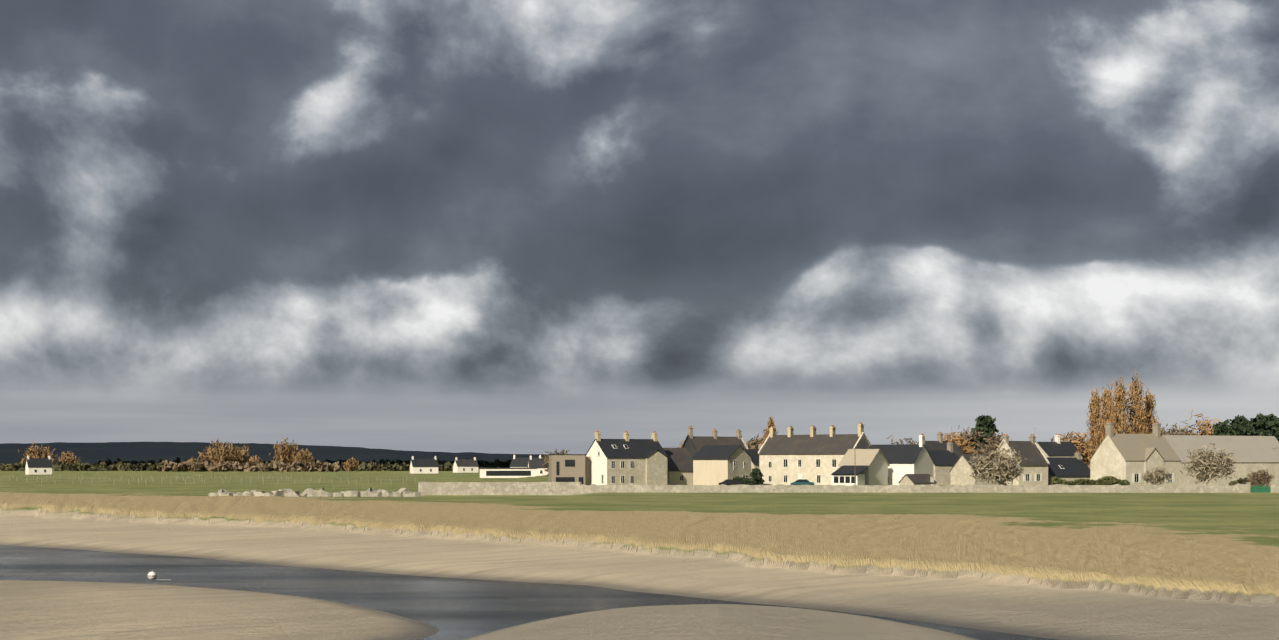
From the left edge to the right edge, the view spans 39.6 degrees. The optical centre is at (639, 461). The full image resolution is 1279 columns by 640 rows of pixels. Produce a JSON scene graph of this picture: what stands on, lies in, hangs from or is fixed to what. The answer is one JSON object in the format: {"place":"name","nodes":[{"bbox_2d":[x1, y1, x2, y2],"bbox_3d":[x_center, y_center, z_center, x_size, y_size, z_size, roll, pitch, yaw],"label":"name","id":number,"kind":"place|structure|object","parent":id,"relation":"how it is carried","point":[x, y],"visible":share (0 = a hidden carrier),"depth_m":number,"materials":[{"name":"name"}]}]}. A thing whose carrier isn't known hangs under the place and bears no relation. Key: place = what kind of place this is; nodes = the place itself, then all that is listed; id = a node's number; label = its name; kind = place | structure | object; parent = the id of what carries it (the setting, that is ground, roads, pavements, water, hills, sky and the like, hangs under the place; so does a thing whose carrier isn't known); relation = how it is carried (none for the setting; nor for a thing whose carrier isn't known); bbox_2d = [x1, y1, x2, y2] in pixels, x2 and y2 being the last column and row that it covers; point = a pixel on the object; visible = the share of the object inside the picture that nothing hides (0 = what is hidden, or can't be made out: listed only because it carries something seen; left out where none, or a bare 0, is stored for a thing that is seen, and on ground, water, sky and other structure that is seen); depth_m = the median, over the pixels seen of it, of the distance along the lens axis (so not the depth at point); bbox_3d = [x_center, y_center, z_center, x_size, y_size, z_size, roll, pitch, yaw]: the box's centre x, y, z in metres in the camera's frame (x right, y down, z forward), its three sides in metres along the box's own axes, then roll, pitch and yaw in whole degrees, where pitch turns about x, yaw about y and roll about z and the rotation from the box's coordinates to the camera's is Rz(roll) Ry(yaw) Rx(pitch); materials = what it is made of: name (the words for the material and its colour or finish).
{"place":"outdoors","nodes":[
{"label":"outdoors","id":0,"kind":"place"},
{"bbox_2d":[0,545,1055,639],"bbox_3d":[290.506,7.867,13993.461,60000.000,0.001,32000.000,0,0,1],"label":"water","id":1,"kind":"structure","parent":0,"point":[454,608],"depth_m":109.80,"materials":[{"name":"grey liquid"}]},
{"bbox_2d":[147,570,170,579],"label":"buoy","id":2,"kind":"object","parent":1,"relation":"on","point":[152,575],"visible":1,"depth_m":115.01,"materials":[{"name":"white plastic"}]},
{"bbox_2d":[0,442,1087,466],"bbox_3d":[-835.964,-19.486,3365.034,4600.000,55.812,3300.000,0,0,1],"label":"hills","id":3,"kind":"structure","parent":0,"point":[91,453],"depth_m":3067.98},
{"bbox_2d":[0,467,1278,639],"bbox_3d":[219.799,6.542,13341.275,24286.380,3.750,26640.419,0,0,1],"label":"terrain","id":4,"kind":"structure","parent":0,"point":[1130,566],"depth_m":130.48,"materials":[{"name":"beige sand"}]},
{"bbox_2d":[18,439,57,463],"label":"willow tree","id":5,"kind":"object","parent":4,"relation":"on","point":[32,453],"visible":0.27,"depth_m":1050.83,"materials":[{"name":"brown plant"}]},
{"bbox_2d":[25,455,52,474],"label":"house","id":6,"kind":"structure","parent":4,"relation":"on","point":[39,466],"depth_m":704.70,"materials":[{"name":"paint"}]},
{"bbox_2d":[58,451,80,470],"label":"willow tree","id":7,"kind":"object","parent":4,"relation":"on","point":[68,459],"visible":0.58,"depth_m":1041.91,"materials":[{"name":"brown plant"}]},
{"bbox_2d":[184,458,198,470],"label":"willow tree","id":8,"kind":"object","parent":4,"relation":"on","point":[188,460],"visible":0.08,"depth_m":995.46,"materials":[{"name":"brown plant"}]},
{"bbox_2d":[198,438,239,470],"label":"willow tree","id":9,"kind":"object","parent":4,"relation":"on","point":[214,455],"visible":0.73,"depth_m":999.80,"materials":[{"name":"brown plant"}]},
{"bbox_2d":[9,474,428,483],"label":"fence posts","id":10,"kind":"object","parent":4,"relation":"on","point":[250,480],"visible":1,"depth_m":498.25,"materials":[{"name":"beige wood"}]},
{"bbox_2d":[228,443,251,470],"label":"willow tree","id":11,"kind":"object","parent":4,"relation":"on","point":[242,456],"visible":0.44,"depth_m":1009.09,"materials":[{"name":"brown plant"}]},
{"bbox_2d":[157,460,339,471],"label":"hedgerow","id":12,"kind":"object","parent":4,"relation":"on","point":[252,466],"visible":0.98,"depth_m":958.96,"materials":[{"name":"brown plant"}]},
{"bbox_2d":[245,455,262,463],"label":"willow tree","id":13,"kind":"object","parent":4,"relation":"on","point":[256,459],"visible":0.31,"depth_m":989.15,"materials":[{"name":"brown plant"}]},
{"bbox_2d":[0,457,511,470],"bbox_3d":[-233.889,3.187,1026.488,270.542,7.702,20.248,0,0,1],"label":"woodland","id":14,"kind":"object","parent":4,"relation":"on","point":[147,466],"visible":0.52,"depth_m":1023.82,"materials":[{"name":"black plant"}]},
{"bbox_2d":[269,437,298,463],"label":"willow tree","id":15,"kind":"object","parent":4,"relation":"on","point":[286,453],"visible":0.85,"depth_m":1016.72,"materials":[{"name":"brown plant"}]},
{"bbox_2d":[294,448,314,470],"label":"willow tree","id":16,"kind":"object","parent":4,"relation":"on","point":[304,457],"visible":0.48,"depth_m":998.33,"materials":[{"name":"brown plant"}]},
{"bbox_2d":[209,488,420,496],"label":"rubble wall","id":17,"kind":"structure","parent":4,"relation":"on","point":[369,492],"depth_m":301.87,"materials":[{"name":"stone"}]},
{"bbox_2d":[341,457,358,470],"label":"willow tree","id":18,"kind":"object","parent":4,"relation":"on","point":[351,464],"visible":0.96,"depth_m":998.72,"materials":[{"name":"brown plant"}]},
{"bbox_2d":[409,456,438,473],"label":"house","id":19,"kind":"structure","parent":4,"relation":"on","point":[423,466],"depth_m":761.31,"materials":[{"name":"paint"}]},
{"bbox_2d":[453,457,478,472],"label":"house","id":20,"kind":"structure","parent":4,"relation":"on","point":[465,465],"depth_m":821.39,"materials":[{"name":"paint"}]},
{"bbox_2d":[418,481,581,495],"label":"sea wall","id":21,"kind":"structure","parent":4,"relation":"on","point":[497,488],"depth_m":310.77,"materials":[{"name":"stone"}]},
{"bbox_2d":[479,468,537,477],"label":"modern house","id":22,"kind":"structure","parent":4,"relation":"on","point":[505,472],"depth_m":558.19,"materials":[{"name":"white paint"}]},
{"bbox_2d":[509,454,541,467],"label":"house","id":23,"kind":"structure","parent":4,"relation":"on","point":[519,462],"depth_m":698.02,"materials":[{"name":"stone"}]},
{"bbox_2d":[527,455,548,475],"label":"house","id":24,"kind":"structure","parent":4,"relation":"on","point":[535,463],"depth_m":638.74,"materials":[{"name":"paint"}]},
{"bbox_2d":[541,449,567,475],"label":"bare tree","id":25,"kind":"object","parent":4,"relation":"on","point":[546,458],"depth_m":396.96,"materials":[{"name":"brown plant"}]},
{"bbox_2d":[548,454,590,484],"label":"modern house","id":26,"kind":"structure","parent":4,"relation":"on","point":[569,467],"depth_m":337.35,"materials":[{"name":"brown wood"}]},
{"bbox_2d":[585,431,668,484],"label":"house","id":27,"kind":"structure","parent":4,"relation":"on","point":[625,460],"depth_m":338.68,"materials":[{"name":"stone"}]},
{"bbox_2d":[718,479,741,485],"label":"dark car","id":28,"kind":"object","parent":4,"relation":"on","point":[727,482],"visible":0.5,"depth_m":317.33,"materials":[{"name":"black paint"}]},
{"bbox_2d":[733,476,749,484],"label":"garden hedge","id":29,"kind":"object","parent":4,"relation":"on","point":[744,481],"visible":0.58,"depth_m":327.19,"materials":[{"name":"green plant"}]},
{"bbox_2d":[746,434,764,448],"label":"bare tree","id":30,"kind":"object","parent":4,"relation":"on","point":[750,444],"visible":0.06,"depth_m":395.11,"materials":[{"name":"brown plant"}]},
{"bbox_2d":[748,467,764,484],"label":"garden tree","id":31,"kind":"object","parent":4,"relation":"on","point":[756,474],"visible":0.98,"depth_m":325.45,"materials":[{"name":"green plant"}]},
{"bbox_2d":[762,416,777,441],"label":"poplar tree","id":32,"kind":"object","parent":4,"relation":"on","point":[767,432],"visible":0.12,"depth_m":380.64,"materials":[{"name":"orange plant"}]},
{"bbox_2d":[791,479,814,484],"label":"teal car","id":33,"kind":"object","parent":4,"relation":"on","point":[802,482],"visible":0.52,"depth_m":317.07,"materials":[{"name":"teal paint"}]},
{"bbox_2d":[887,435,917,443],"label":"bare tree","id":34,"kind":"object","parent":4,"relation":"on","point":[910,442],"visible":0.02,"depth_m":396.23,"materials":[{"name":"brown plant"}]},
{"bbox_2d":[580,483,1246,493],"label":"sea wall","id":35,"kind":"structure","parent":4,"relation":"on","point":[783,488],"depth_m":309.04,"materials":[{"name":"stone"}]},
{"bbox_2d":[943,427,976,453],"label":"bare tree","id":36,"kind":"object","parent":4,"relation":"on","point":[964,447],"visible":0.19,"depth_m":413.59,"materials":[{"name":"brown plant"}]},
{"bbox_2d":[957,425,995,453],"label":"bare tree","id":37,"kind":"object","parent":4,"relation":"on","point":[970,437],"visible":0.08,"depth_m":422.69,"materials":[{"name":"brown plant"}]},
{"bbox_2d":[970,415,998,452],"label":"conifer tree","id":38,"kind":"object","parent":4,"relation":"on","point":[986,424],"visible":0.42,"depth_m":423.22,"materials":[{"name":"green plant"}]},
{"bbox_2d":[976,432,1002,453],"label":"bare tree","id":39,"kind":"object","parent":4,"relation":"on","point":[990,442],"visible":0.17,"depth_m":418.84,"materials":[{"name":"brown plant"}]},
{"bbox_2d":[967,442,1026,484],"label":"garden tree","id":40,"kind":"object","parent":4,"relation":"on","point":[1001,466],"visible":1,"depth_m":320.03,"materials":[{"name":"beige plant"}]},
{"bbox_2d":[992,438,1011,451],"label":"bare tree","id":41,"kind":"object","parent":4,"relation":"on","point":[994,447],"depth_m":375.74,"materials":[{"name":"brown plant"}]},
{"bbox_2d":[1050,434,1074,441],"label":"bare tree","id":42,"kind":"object","parent":4,"relation":"on","point":[1052,440],"visible":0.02,"depth_m":398.52,"materials":[{"name":"brown plant"}]},
{"bbox_2d":[1060,431,1094,463],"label":"bare tree","id":43,"kind":"object","parent":4,"relation":"on","point":[1079,444],"visible":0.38,"depth_m":413.39,"materials":[{"name":"orange plant"}]},
{"bbox_2d":[1051,476,1130,484],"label":"garden hedge","id":44,"kind":"object","parent":4,"relation":"on","point":[1107,480],"visible":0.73,"depth_m":318.44,"materials":[{"name":"green plant"}]},
{"bbox_2d":[1085,386,1102,468],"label":"poplar tree","id":45,"kind":"object","parent":4,"relation":"on","point":[1094,410],"visible":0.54,"depth_m":411.71,"materials":[{"name":"orange plant"}]},
{"bbox_2d":[1092,384,1114,449],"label":"poplar tree","id":46,"kind":"object","parent":4,"relation":"on","point":[1104,416],"visible":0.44,"depth_m":405.75,"materials":[{"name":"orange plant"}]},
{"bbox_2d":[1102,376,1135,434],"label":"poplar tree","id":47,"kind":"object","parent":4,"relation":"on","point":[1119,399],"visible":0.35,"depth_m":395.55,"materials":[{"name":"orange plant"}]},
{"bbox_2d":[1089,421,1180,484],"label":"farmhouse","id":48,"kind":"object","parent":4,"relation":"on","point":[1131,458],"visible":0.83,"depth_m":328.79,"materials":[{"name":"stone"}]},
{"bbox_2d":[1124,371,1153,433],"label":"poplar tree","id":49,"kind":"object","parent":4,"relation":"on","point":[1139,416],"visible":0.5,"depth_m":401.16,"materials":[{"name":"brown plant"}]},
{"bbox_2d":[1142,388,1161,433],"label":"poplar tree","id":50,"kind":"object","parent":4,"relation":"on","point":[1149,403],"visible":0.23,"depth_m":408.56,"materials":[{"name":"brown plant"}]},
{"bbox_2d":[1141,465,1171,484],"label":"bush","id":51,"kind":"object","parent":4,"relation":"on","point":[1156,475],"visible":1,"depth_m":316.23,"materials":[{"name":"beige plant"}]},
{"bbox_2d":[1161,420,1193,434],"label":"bare tree","id":52,"kind":"object","parent":4,"relation":"on","point":[1173,432],"visible":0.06,"depth_m":411.78,"materials":[{"name":"brown plant"}]},
{"bbox_2d":[1170,427,1195,434],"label":"bare tree","id":53,"kind":"object","parent":4,"relation":"on","point":[1184,432],"visible":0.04,"depth_m":408.87,"materials":[{"name":"brown plant"}]},
{"bbox_2d":[1183,410,1220,434],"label":"bare tree","id":54,"kind":"object","parent":4,"relation":"on","point":[1204,428],"visible":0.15,"depth_m":424.09,"materials":[{"name":"brown plant"}]},
{"bbox_2d":[1177,443,1242,484],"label":"garden tree","id":55,"kind":"object","parent":4,"relation":"on","point":[1209,465],"visible":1,"depth_m":319.90,"materials":[{"name":"beige plant"}]},
{"bbox_2d":[1212,419,1232,435],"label":"conifer tree","id":56,"kind":"object","parent":4,"relation":"on","point":[1222,428],"visible":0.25,"depth_m":412.54,"materials":[{"name":"green plant"}]},
{"bbox_2d":[1229,477,1248,485],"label":"garden hedge","id":57,"kind":"object","parent":4,"relation":"on","point":[1240,481],"visible":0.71,"depth_m":315.80,"materials":[{"name":"green plant"}]},
{"bbox_2d":[1229,415,1257,435],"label":"conifer tree","id":58,"kind":"object","parent":4,"relation":"on","point":[1241,425],"visible":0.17,"depth_m":416.99,"materials":[{"name":"green plant"}]},
{"bbox_2d":[1245,469,1274,486],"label":"bush","id":59,"kind":"object","parent":4,"relation":"on","point":[1260,478],"visible":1,"depth_m":315.59,"materials":[{"name":"brown plant"}]},
{"bbox_2d":[1245,482,1274,492],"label":"green gate","id":60,"kind":"structure","parent":4,"relation":"on","point":[1260,489],"depth_m":308.03,"materials":[{"name":"metal"}]},
{"bbox_2d":[1250,413,1278,439],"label":"conifer tree","id":61,"kind":"object","parent":4,"relation":"on","point":[1263,425],"visible":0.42,"depth_m":421.32,"materials":[{"name":"green plant"}]},
{"bbox_2d":[1274,485,1278,492],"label":"sea wall","id":62,"kind":"structure","parent":4,"relation":"on","point":[1276,488],"depth_m":307.73,"materials":[{"name":"stone"}]},
{"bbox_2d":[0,0,1278,454],"label":"sky","id":63,"kind":"structure","parent":0,"point":[453,226],"materials":[{"name":"grey"}]},
{"bbox_2d":[663,448,692,484],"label":"house","id":64,"kind":"structure","parent":0,"point":[680,466],"depth_m":348.21,"materials":[{"name":"stone"}]},
{"bbox_2d":[681,426,747,457],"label":"house","id":65,"kind":"structure","parent":0,"point":[693,445],"depth_m":367.56,"materials":[{"name":"stone"}]},
{"bbox_2d":[692,445,752,484],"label":"house","id":66,"kind":"structure","parent":0,"point":[714,464],"depth_m":332.22,"materials":[{"name":"paint"}]},
{"bbox_2d":[745,442,762,477],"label":"house","id":67,"kind":"structure","parent":0,"point":[753,454],"depth_m":345.15,"materials":[{"name":"stone"}]},
{"bbox_2d":[758,422,870,485],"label":"house","id":68,"kind":"structure","parent":0,"point":[789,458],"depth_m":337.88,"materials":[{"name":"paint"}]},
{"bbox_2d":[831,465,869,485],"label":"conservatory","id":69,"kind":"object","parent":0,"point":[847,475],"visible":0.92,"depth_m":319.72,"materials":[{"name":"white paint"}]},
{"bbox_2d":[838,449,889,485],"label":"house","id":70,"kind":"structure","parent":0,"point":[875,472],"depth_m":324.52,"materials":[{"name":"paint"}]},
{"bbox_2d":[868,434,933,484],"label":"house","id":71,"kind":"structure","parent":0,"point":[902,459],"depth_m":329.42,"materials":[{"name":"paint"}]},
{"bbox_2d":[898,474,936,485],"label":"shed","id":72,"kind":"structure","parent":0,"point":[918,479],"depth_m":315.39,"materials":[{"name":"stone"}]},
{"bbox_2d":[918,432,963,457],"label":"house","id":73,"kind":"structure","parent":0,"point":[939,444],"depth_m":372.28,"materials":[{"name":"stone"}]},
{"bbox_2d":[928,441,958,484],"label":"house","id":74,"kind":"structure","parent":0,"point":[944,461],"depth_m":349.26,"materials":[{"name":"stone"}]},
{"bbox_2d":[949,454,996,485],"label":"house","id":75,"kind":"structure","parent":0,"point":[960,471],"depth_m":333.80,"materials":[{"name":"stone"}]},
{"bbox_2d":[992,434,1049,485],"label":"house","id":76,"kind":"structure","parent":0,"point":[1035,463],"depth_m":338.05,"materials":[{"name":"stone"}]},
{"bbox_2d":[1037,434,1082,458],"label":"house","id":77,"kind":"structure","parent":0,"point":[1057,448],"depth_m":390.05,"materials":[{"name":"stone"}]},
{"bbox_2d":[1046,451,1089,484],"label":"house","id":78,"kind":"structure","parent":0,"point":[1076,467],"depth_m":346.89,"materials":[{"name":"stone"}]},
{"bbox_2d":[1163,435,1278,484],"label":"barn","id":79,"kind":"structure","parent":0,"point":[1257,453],"depth_m":340.22,"materials":[{"name":"stone"}]}
]}

